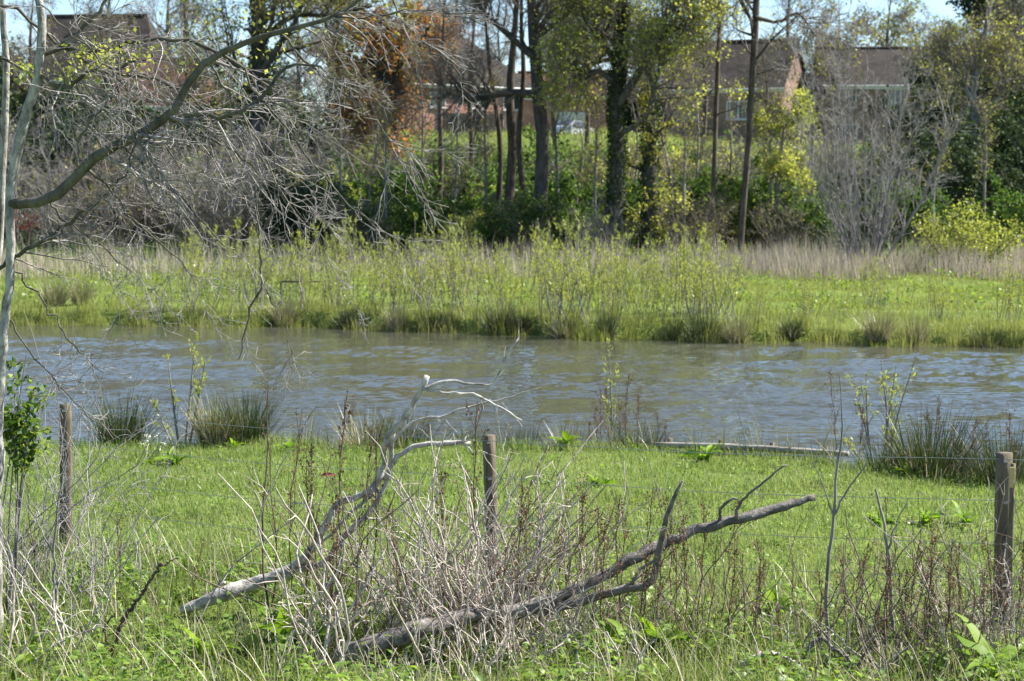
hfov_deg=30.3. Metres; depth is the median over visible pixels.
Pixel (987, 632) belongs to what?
bramble bush
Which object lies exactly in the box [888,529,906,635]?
dead stalk
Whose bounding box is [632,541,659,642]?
dead stalk
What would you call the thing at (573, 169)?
leafy shrub
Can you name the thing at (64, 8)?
sky
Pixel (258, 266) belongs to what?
willow sapling
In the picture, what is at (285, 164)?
sapling tree
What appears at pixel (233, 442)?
dock plant
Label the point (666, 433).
dead stalk
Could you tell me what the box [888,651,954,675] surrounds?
dock plant
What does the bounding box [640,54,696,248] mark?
sapling tree
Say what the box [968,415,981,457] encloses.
dead stalk
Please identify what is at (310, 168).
bare shrub
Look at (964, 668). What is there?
dock plant
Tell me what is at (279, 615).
dock plant
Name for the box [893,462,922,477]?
dock plant
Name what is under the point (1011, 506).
thin stake
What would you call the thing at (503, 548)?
fence wire
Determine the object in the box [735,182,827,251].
leafy shrub
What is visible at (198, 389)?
catkin willow
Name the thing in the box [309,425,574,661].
bramble bush
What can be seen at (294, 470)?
dead stalk
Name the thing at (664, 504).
dead stalk
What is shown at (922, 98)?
bare tree
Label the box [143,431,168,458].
white flowers
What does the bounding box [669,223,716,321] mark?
willow sapling
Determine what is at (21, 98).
evergreen shrub
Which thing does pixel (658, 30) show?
young oak
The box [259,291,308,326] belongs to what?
rush tussock
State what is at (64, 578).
bramble bush
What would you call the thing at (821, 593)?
dead stalk
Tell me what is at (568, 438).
dock plant
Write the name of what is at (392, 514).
dead stalk
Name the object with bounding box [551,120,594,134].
parked car
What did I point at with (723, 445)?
marsh grass
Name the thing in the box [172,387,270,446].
rush tussock
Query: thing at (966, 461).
rush tussock
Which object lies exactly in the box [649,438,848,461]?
edging board
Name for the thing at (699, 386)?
water
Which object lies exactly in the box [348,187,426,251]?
leafy shrub
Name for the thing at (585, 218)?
leafy shrub
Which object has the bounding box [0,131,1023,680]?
ground
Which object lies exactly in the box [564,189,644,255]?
bare shrub
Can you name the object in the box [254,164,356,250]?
evergreen shrub
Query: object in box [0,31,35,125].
evergreen shrub
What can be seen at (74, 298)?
rush tussock
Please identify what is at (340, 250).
willow sapling
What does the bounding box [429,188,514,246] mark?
leafy shrub
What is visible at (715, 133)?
bare tree
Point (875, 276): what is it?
willow sapling
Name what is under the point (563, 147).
leafy shrub
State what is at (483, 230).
leafy shrub
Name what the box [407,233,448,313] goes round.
willow sapling
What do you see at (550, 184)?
leafy shrub
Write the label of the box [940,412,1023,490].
rush tussock
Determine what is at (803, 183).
leafy shrub
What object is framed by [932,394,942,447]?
dead stalk
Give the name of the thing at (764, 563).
dead stalk
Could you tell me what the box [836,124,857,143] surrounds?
window
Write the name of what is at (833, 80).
bare tree
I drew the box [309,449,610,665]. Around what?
bramble bush
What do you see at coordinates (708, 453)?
dock plant
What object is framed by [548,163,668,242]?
leafy shrub
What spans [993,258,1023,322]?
willow sapling
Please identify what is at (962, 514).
dock plant
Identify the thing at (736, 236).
leafy shrub
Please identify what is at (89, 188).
evergreen shrub
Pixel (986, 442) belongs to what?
dead stalk
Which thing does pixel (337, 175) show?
leafy shrub
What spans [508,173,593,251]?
leafy shrub
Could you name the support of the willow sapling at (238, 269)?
on the ground at (112, 319)
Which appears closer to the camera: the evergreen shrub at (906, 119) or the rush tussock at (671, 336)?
the rush tussock at (671, 336)
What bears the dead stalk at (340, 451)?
on the ground at (112, 319)
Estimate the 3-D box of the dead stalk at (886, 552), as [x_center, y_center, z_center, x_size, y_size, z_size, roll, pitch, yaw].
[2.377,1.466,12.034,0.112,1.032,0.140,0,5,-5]
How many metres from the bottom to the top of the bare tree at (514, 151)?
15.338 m
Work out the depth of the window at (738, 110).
129.79 m
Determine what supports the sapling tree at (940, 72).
on the ground at (112, 319)
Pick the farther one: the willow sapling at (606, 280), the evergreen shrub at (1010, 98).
the evergreen shrub at (1010, 98)
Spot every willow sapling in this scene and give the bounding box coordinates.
[174,224,235,313]
[179,224,219,299]
[219,219,270,292]
[224,227,272,311]
[236,216,297,301]
[274,238,311,301]
[283,233,319,286]
[285,220,329,309]
[311,217,358,305]
[316,254,349,308]
[318,209,360,288]
[354,231,391,300]
[363,232,413,312]
[375,233,407,290]
[393,213,444,303]
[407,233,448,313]
[415,241,444,290]
[423,229,483,319]
[432,214,476,292]
[441,216,491,309]
[474,249,520,315]
[482,243,527,309]
[485,239,514,289]
[517,216,563,294]
[530,229,573,321]
[532,221,583,297]
[533,214,610,313]
[533,239,577,308]
[534,211,595,326]
[596,240,635,320]
[600,233,629,297]
[611,223,652,311]
[626,251,677,320]
[632,241,680,312]
[640,233,674,300]
[656,222,709,316]
[665,229,712,299]
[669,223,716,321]
[681,224,748,313]
[693,234,744,324]
[717,240,754,297]
[742,283,762,319]
[757,277,774,312]
[793,268,827,317]
[821,278,853,323]
[855,250,888,306]
[867,265,887,309]
[925,262,951,319]
[946,288,968,319]
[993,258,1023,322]
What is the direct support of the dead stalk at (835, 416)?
in the water
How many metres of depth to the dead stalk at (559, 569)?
12.40 m
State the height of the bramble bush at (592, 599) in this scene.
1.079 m
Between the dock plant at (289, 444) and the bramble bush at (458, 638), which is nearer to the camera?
the bramble bush at (458, 638)
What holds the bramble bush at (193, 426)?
on the ground at (112, 319)
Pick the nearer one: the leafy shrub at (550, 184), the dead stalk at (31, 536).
the dead stalk at (31, 536)
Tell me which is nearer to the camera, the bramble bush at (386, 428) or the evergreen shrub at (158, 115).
the bramble bush at (386, 428)
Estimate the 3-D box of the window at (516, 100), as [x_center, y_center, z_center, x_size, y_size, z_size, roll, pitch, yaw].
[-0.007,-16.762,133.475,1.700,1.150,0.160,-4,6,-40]
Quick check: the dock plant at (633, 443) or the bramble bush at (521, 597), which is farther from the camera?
the dock plant at (633, 443)
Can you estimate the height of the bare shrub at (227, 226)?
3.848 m
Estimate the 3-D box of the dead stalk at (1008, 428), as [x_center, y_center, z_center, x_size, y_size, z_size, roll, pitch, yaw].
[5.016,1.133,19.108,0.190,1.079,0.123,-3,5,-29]
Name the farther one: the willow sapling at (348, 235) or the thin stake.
the willow sapling at (348, 235)
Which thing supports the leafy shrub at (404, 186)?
on the ground at (112, 319)
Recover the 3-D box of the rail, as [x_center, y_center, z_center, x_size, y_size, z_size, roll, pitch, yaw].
[-5.190,-1.068,47.065,1.155,0.858,0.043,0,5,0]
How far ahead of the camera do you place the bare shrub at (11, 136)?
80.34 m
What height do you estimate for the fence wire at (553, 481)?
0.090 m
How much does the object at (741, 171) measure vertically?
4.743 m
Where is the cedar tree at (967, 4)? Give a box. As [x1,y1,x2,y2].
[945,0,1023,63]
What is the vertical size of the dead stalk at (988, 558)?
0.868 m
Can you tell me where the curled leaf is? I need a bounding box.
[321,472,336,475]
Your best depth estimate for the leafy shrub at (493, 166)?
82.98 m
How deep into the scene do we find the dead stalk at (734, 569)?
11.63 m
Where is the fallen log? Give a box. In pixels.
[326,464,815,663]
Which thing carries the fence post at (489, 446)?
on the ground at (112, 319)
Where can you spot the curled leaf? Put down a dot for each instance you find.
(329, 474)
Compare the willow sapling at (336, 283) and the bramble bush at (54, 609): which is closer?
the bramble bush at (54, 609)
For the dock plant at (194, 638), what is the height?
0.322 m
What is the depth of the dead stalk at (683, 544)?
11.97 m
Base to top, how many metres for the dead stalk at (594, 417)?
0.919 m
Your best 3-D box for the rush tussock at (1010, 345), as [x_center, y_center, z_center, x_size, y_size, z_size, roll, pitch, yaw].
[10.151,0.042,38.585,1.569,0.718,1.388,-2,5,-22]
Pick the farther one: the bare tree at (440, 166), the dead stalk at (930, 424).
the bare tree at (440, 166)
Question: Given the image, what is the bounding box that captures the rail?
[280,280,325,303]
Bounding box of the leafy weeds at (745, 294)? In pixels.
[0,252,1023,312]
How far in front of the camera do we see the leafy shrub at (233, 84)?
139.21 m
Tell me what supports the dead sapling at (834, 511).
on the ground at (112, 319)
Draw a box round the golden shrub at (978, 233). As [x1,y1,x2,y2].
[909,186,1023,271]
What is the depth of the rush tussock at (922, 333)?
38.98 m
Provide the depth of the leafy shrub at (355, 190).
78.50 m
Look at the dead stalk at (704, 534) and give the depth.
12.13 m
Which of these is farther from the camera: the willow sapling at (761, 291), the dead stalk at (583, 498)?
the willow sapling at (761, 291)
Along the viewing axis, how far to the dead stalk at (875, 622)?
11.35 m
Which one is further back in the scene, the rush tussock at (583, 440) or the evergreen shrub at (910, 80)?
the evergreen shrub at (910, 80)
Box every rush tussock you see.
[35,276,75,306]
[59,275,104,304]
[75,385,176,446]
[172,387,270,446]
[185,383,296,443]
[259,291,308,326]
[321,398,420,450]
[325,301,362,328]
[353,403,461,448]
[376,301,417,330]
[409,304,455,331]
[425,420,508,446]
[434,311,465,331]
[467,300,526,334]
[480,418,563,448]
[505,301,538,334]
[534,418,607,449]
[541,316,592,338]
[587,306,632,338]
[595,416,696,451]
[649,318,683,340]
[677,306,740,342]
[715,305,762,342]
[772,314,808,339]
[843,430,936,471]
[846,306,906,340]
[859,397,1018,483]
[873,437,952,474]
[896,311,937,344]
[933,440,997,482]
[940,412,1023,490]
[949,335,981,346]
[961,322,1019,347]
[989,326,1023,347]
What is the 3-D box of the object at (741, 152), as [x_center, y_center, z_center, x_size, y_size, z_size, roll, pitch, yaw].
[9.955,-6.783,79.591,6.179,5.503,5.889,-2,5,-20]
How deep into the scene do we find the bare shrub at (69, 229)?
71.36 m
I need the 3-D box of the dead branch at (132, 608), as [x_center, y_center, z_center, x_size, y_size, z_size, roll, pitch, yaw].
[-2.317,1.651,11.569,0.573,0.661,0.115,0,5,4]
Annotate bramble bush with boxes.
[0,491,160,665]
[1,310,185,607]
[1,354,206,602]
[1,450,316,632]
[165,403,263,448]
[172,440,416,646]
[217,450,397,679]
[266,556,399,676]
[274,491,470,649]
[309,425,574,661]
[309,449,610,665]
[327,429,560,676]
[357,409,427,449]
[357,609,453,680]
[364,399,665,646]
[390,474,606,680]
[401,562,593,680]
[423,439,617,650]
[437,496,617,654]
[484,585,654,680]
[542,484,818,657]
[544,457,685,641]
[549,449,687,654]
[566,400,617,446]
[758,509,1023,680]
[759,592,908,680]
[831,450,1023,653]
[863,503,1023,671]
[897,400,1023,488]
[919,460,1023,657]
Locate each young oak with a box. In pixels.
[151,0,433,219]
[524,0,744,251]
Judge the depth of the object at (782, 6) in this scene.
158.45 m
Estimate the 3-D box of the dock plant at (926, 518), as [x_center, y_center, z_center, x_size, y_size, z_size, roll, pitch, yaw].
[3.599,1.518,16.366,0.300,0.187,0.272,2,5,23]
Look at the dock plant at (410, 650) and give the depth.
11.56 m
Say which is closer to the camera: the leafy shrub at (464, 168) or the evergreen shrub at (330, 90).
the leafy shrub at (464, 168)
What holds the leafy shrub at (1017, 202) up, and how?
on the ground at (112, 319)
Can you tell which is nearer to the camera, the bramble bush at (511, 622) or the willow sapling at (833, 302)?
the bramble bush at (511, 622)
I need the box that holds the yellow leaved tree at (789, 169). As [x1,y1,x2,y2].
[741,79,823,246]
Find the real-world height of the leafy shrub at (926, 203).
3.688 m
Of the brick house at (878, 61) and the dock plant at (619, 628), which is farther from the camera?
the brick house at (878, 61)
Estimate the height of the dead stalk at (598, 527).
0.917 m
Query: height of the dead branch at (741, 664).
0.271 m
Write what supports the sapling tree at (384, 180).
on the ground at (112, 319)
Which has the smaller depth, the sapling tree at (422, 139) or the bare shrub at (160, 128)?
the sapling tree at (422, 139)
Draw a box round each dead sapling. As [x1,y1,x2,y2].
[25,454,69,605]
[813,372,866,643]
[874,489,908,630]
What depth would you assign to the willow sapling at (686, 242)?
48.42 m
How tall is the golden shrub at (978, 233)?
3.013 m
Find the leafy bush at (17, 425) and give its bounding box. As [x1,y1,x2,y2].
[0,352,53,620]
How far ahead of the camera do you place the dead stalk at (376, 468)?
12.33 m
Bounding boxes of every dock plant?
[2,651,44,680]
[129,453,166,464]
[161,446,191,464]
[177,628,247,664]
[228,438,245,447]
[244,591,339,652]
[274,441,297,448]
[405,623,454,660]
[531,657,574,676]
[535,476,553,485]
[548,430,581,447]
[552,644,587,659]
[582,473,616,485]
[584,631,620,654]
[597,618,663,657]
[623,435,643,448]
[624,613,703,654]
[681,443,722,459]
[745,578,802,618]
[812,467,830,473]
[867,510,895,524]
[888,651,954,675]
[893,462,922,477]
[914,506,945,523]
[945,660,985,680]
[947,611,1023,680]
[948,498,982,523]
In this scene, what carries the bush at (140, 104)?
on the ground at (112, 319)
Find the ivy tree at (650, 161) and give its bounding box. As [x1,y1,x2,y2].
[626,76,678,252]
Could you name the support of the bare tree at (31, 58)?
on the ground at (112, 319)
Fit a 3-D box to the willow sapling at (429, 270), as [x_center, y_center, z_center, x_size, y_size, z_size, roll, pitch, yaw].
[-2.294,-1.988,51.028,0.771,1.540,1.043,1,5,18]
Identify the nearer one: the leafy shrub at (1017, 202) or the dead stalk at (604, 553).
the dead stalk at (604, 553)
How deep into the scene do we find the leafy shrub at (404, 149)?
103.79 m
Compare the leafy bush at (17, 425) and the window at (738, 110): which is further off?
the window at (738, 110)
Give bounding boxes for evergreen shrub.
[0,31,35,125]
[0,69,67,176]
[43,101,154,199]
[70,164,163,241]
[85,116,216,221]
[130,80,251,162]
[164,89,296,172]
[223,46,302,116]
[223,112,333,179]
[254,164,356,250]
[268,90,374,168]
[317,60,350,127]
[603,65,661,132]
[789,172,877,246]
[807,85,818,143]
[854,65,1014,158]
[857,125,952,224]
[892,128,1021,226]
[893,85,1023,197]
[902,26,1023,126]
[929,48,1023,146]
[934,103,1023,223]
[969,136,1023,215]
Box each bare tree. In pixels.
[0,0,65,136]
[0,0,505,631]
[49,0,153,115]
[132,0,224,75]
[141,0,237,137]
[266,0,341,131]
[283,0,381,156]
[384,0,688,244]
[398,0,428,30]
[399,0,496,222]
[420,1,511,221]
[423,0,496,49]
[436,0,549,244]
[471,0,526,69]
[519,4,574,146]
[544,9,632,149]
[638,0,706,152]
[673,0,884,254]
[677,0,747,154]
[688,0,769,251]
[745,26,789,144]
[753,0,984,265]
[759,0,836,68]
[799,0,874,157]
[886,4,940,130]
[898,16,1004,144]
[979,0,1023,102]
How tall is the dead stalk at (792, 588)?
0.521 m
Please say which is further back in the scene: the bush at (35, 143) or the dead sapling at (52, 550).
the bush at (35, 143)
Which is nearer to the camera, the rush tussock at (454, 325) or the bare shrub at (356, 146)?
the rush tussock at (454, 325)
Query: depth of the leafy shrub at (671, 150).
88.06 m
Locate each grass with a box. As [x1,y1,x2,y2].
[0,252,1023,347]
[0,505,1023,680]
[0,518,1023,680]
[3,124,1023,263]
[4,400,1023,482]
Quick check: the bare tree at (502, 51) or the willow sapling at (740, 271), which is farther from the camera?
the bare tree at (502, 51)
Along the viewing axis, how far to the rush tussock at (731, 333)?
39.50 m
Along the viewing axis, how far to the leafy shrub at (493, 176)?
77.94 m
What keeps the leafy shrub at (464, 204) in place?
on the ground at (112, 319)
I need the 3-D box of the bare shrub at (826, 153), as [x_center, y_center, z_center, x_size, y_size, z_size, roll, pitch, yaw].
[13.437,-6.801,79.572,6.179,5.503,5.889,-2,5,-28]
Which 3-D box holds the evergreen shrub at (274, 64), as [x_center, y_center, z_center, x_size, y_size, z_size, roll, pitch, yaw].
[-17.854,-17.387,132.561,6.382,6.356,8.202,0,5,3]
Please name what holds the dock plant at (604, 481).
on the ground at (112, 319)
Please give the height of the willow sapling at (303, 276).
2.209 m
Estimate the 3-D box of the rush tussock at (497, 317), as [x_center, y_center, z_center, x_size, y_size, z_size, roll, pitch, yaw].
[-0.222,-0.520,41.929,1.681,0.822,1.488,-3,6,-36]
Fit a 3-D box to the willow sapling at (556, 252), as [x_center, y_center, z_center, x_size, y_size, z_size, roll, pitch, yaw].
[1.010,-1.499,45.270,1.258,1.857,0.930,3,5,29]
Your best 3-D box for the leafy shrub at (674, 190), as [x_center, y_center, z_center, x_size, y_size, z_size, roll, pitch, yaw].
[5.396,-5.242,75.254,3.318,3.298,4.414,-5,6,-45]
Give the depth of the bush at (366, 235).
69.78 m
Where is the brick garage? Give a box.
[517,71,608,130]
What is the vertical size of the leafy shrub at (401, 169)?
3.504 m
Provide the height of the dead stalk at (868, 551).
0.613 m
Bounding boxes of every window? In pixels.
[148,99,165,117]
[429,91,445,108]
[503,97,518,110]
[677,102,696,120]
[726,100,747,120]
[836,89,856,107]
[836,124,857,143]
[885,89,904,105]
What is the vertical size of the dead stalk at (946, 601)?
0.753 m
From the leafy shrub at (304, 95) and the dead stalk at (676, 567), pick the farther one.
the leafy shrub at (304, 95)
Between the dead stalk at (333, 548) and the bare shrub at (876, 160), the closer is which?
the dead stalk at (333, 548)
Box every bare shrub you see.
[0,114,65,228]
[3,101,112,247]
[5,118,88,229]
[7,94,156,233]
[16,153,125,250]
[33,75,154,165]
[52,121,202,246]
[60,102,245,242]
[115,110,257,223]
[141,143,267,248]
[154,102,308,245]
[189,106,379,246]
[192,161,295,251]
[221,125,336,236]
[252,99,406,187]
[331,137,437,203]
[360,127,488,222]
[448,137,496,164]
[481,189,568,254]
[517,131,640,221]
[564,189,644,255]
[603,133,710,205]
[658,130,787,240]
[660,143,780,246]
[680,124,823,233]
[686,137,733,165]
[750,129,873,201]
[773,119,907,228]
[778,111,924,208]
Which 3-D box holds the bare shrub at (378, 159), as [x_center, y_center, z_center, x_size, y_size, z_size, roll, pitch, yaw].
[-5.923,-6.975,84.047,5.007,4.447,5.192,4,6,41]
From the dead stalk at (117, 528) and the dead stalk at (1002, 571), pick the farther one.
the dead stalk at (117, 528)
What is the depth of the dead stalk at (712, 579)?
11.80 m
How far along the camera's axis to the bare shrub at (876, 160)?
82.66 m
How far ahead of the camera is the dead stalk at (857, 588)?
11.81 m
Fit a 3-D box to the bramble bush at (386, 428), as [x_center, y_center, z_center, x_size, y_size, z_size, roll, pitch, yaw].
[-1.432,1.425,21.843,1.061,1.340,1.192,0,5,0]
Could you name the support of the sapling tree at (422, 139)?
on the ground at (112, 319)
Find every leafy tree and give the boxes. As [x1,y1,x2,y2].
[289,0,367,109]
[528,9,577,70]
[805,29,850,97]
[848,0,929,45]
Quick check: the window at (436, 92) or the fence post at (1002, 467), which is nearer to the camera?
the fence post at (1002, 467)
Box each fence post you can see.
[58,404,71,551]
[482,434,497,582]
[992,452,1012,628]
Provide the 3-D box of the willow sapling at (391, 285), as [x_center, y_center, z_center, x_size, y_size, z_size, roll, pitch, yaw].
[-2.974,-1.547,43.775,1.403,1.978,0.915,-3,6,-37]
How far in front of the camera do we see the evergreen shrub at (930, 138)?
82.71 m
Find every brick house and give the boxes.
[27,13,172,124]
[110,57,228,130]
[345,30,531,130]
[666,38,808,143]
[810,46,992,144]
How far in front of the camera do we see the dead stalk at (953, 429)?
19.77 m
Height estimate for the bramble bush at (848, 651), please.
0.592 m
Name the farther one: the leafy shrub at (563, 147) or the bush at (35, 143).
the leafy shrub at (563, 147)
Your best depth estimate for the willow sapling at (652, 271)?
44.43 m
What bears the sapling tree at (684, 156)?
on the ground at (112, 319)
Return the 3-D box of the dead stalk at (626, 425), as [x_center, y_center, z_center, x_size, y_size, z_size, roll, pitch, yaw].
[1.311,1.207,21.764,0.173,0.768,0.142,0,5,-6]
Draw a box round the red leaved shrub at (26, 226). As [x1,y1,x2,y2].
[15,209,44,235]
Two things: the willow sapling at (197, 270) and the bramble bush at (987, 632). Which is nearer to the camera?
the bramble bush at (987, 632)
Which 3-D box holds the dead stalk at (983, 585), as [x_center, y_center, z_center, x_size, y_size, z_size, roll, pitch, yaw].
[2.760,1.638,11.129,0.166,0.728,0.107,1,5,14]
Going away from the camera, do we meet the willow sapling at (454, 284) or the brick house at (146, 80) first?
the willow sapling at (454, 284)
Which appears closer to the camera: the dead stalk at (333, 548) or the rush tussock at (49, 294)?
the dead stalk at (333, 548)
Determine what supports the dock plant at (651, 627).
on the ground at (112, 319)
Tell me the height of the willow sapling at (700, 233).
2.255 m
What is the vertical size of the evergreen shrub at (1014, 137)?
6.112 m
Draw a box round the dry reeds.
[0,227,1023,281]
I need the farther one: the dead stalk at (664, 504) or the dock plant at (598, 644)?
the dead stalk at (664, 504)
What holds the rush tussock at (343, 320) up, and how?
on the ground at (112, 319)
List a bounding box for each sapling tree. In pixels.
[267,80,305,190]
[318,59,361,191]
[347,64,396,244]
[368,97,401,253]
[400,37,442,204]
[438,84,479,226]
[467,73,504,227]
[527,17,589,234]
[566,91,599,220]
[575,86,609,221]
[624,85,644,211]
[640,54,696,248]
[666,85,704,243]
[675,59,712,182]
[717,83,754,242]
[752,87,790,250]
[789,19,839,236]
[906,51,963,243]
[969,93,1003,244]
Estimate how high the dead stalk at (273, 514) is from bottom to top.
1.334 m
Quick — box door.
[556,112,584,121]
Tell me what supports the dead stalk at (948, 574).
on the ground at (112, 319)
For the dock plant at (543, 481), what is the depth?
18.76 m
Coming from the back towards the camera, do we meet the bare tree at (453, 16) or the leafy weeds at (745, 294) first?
the bare tree at (453, 16)
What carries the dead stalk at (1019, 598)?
on the ground at (112, 319)
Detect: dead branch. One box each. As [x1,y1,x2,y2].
[92,557,178,658]
[180,330,540,613]
[735,645,796,678]
[798,633,886,676]
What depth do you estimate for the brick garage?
134.11 m
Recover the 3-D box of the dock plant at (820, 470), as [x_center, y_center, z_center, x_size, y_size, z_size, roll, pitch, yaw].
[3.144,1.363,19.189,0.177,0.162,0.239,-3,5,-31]
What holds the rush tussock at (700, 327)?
on the ground at (112, 319)
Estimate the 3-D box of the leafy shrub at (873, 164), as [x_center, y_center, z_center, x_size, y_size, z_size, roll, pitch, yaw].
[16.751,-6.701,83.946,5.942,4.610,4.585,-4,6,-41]
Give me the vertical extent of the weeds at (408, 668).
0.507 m
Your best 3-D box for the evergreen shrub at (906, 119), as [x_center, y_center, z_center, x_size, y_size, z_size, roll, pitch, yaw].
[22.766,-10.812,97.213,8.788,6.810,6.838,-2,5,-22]
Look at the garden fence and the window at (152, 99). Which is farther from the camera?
the window at (152, 99)
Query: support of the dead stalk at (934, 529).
on the ground at (112, 319)
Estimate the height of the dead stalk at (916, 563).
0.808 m
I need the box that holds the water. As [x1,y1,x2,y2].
[3,324,1023,471]
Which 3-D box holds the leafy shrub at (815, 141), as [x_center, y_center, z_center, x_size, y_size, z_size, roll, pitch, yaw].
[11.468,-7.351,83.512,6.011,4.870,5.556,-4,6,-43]
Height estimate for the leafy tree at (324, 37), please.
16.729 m
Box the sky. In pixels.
[0,0,1023,127]
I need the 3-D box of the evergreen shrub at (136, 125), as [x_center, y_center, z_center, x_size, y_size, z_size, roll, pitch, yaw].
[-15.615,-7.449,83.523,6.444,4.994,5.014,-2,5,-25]
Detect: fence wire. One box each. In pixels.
[2,502,1023,581]
[3,438,1022,501]
[4,473,1022,545]
[12,405,1020,459]
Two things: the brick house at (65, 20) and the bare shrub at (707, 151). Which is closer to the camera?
the bare shrub at (707, 151)
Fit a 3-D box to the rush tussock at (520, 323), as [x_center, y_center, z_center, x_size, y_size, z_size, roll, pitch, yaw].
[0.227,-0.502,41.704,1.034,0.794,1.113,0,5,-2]
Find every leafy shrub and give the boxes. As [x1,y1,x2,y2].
[167,145,261,231]
[210,64,284,105]
[262,134,366,189]
[279,74,334,125]
[283,158,374,203]
[303,146,412,241]
[304,192,381,252]
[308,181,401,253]
[344,176,395,208]
[345,153,447,231]
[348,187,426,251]
[362,161,428,193]
[366,137,467,174]
[377,205,445,253]
[380,134,419,159]
[391,179,481,251]
[407,146,488,197]
[408,138,506,225]
[413,140,464,158]
[426,201,486,253]
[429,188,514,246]
[458,148,533,196]
[458,180,503,223]
[467,191,545,255]
[474,145,507,167]
[478,160,589,235]
[496,123,609,183]
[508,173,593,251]
[515,140,626,218]
[529,142,573,163]
[547,200,625,249]
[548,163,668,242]
[549,139,628,187]
[589,138,679,201]
[598,168,699,244]
[598,197,668,248]
[623,171,717,251]
[626,131,699,177]
[637,145,740,194]
[642,170,726,247]
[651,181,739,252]
[662,138,765,176]
[674,156,774,249]
[677,147,790,229]
[702,138,736,164]
[715,194,788,249]
[718,124,823,187]
[718,127,820,177]
[733,179,804,242]
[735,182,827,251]
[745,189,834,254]
[755,169,831,240]
[764,178,854,251]
[821,137,951,208]
[859,174,949,246]
[894,194,974,245]
[962,169,1023,244]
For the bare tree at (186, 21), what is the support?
on the ground at (112, 319)
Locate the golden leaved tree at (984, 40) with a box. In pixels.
[900,0,1023,173]
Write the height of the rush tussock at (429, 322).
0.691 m
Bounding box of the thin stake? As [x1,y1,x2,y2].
[1006,463,1015,636]
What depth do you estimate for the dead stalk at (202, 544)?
12.99 m
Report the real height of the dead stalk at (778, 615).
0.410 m
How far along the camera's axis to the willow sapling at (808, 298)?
43.06 m
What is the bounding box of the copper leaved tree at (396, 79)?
[316,0,467,169]
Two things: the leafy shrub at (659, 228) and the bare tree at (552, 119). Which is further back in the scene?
the bare tree at (552, 119)
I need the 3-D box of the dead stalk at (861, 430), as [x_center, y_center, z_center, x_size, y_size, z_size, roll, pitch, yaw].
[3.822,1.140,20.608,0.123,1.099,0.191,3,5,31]
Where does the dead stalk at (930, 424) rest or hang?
in the water
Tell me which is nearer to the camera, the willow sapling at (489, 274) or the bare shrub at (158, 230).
the willow sapling at (489, 274)
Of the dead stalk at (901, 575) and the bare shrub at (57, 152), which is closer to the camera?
the dead stalk at (901, 575)
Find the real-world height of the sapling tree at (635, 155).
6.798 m
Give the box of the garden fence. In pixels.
[434,109,505,132]
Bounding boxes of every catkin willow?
[150,332,211,446]
[601,338,624,445]
[837,357,918,461]
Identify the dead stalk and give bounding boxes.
[26,483,42,605]
[105,511,124,609]
[189,538,210,615]
[246,381,269,605]
[265,437,285,623]
[284,406,316,592]
[292,450,320,617]
[294,439,325,622]
[296,508,315,625]
[316,504,349,650]
[326,390,357,603]
[350,441,378,630]
[364,418,389,624]
[379,503,407,650]
[427,450,460,614]
[465,401,488,626]
[507,478,535,603]
[513,486,535,627]
[532,502,549,622]
[554,509,567,580]
[556,487,582,629]
[573,469,595,638]
[586,417,593,442]
[587,505,620,639]
[590,400,604,443]
[590,504,613,632]
[594,381,606,439]
[601,377,609,436]
[601,495,624,623]
[616,397,626,440]
[618,507,637,619]
[620,372,634,437]
[622,414,633,442]
[629,385,644,441]
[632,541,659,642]
[637,486,662,635]
[650,547,672,628]
[657,492,677,605]
[661,523,686,642]
[662,418,670,448]
[667,499,699,629]
[696,498,719,629]
[705,537,726,640]
[719,498,740,631]
[728,533,745,646]
[739,551,757,643]
[745,568,768,652]
[751,537,767,618]
[753,559,770,646]
[770,602,783,649]
[783,552,801,630]
[810,568,828,657]
[824,369,839,458]
[829,546,853,639]
[848,554,871,649]
[855,541,875,616]
[856,398,868,463]
[870,553,902,639]
[870,600,885,671]
[876,492,895,648]
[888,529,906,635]
[895,569,919,667]
[902,540,928,656]
[919,527,949,653]
[919,551,939,645]
[923,409,934,451]
[923,514,943,639]
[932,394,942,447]
[934,539,957,666]
[935,554,964,655]
[943,540,964,628]
[949,416,958,447]
[954,591,974,657]
[967,560,995,634]
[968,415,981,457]
[976,529,1004,647]
[980,423,989,465]
[990,552,1011,644]
[998,402,1019,449]
[1009,533,1023,654]
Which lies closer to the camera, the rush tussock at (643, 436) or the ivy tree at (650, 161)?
the rush tussock at (643, 436)
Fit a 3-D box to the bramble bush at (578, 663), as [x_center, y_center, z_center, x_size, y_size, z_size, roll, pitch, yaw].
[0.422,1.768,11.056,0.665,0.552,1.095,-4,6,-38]
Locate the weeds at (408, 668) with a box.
[0,530,1023,680]
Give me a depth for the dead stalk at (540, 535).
12.70 m
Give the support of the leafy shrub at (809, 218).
on the ground at (112, 319)
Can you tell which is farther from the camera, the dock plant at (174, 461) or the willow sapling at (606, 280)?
the willow sapling at (606, 280)
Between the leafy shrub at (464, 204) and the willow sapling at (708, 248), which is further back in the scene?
the leafy shrub at (464, 204)
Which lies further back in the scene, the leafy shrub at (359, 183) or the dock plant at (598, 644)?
the leafy shrub at (359, 183)

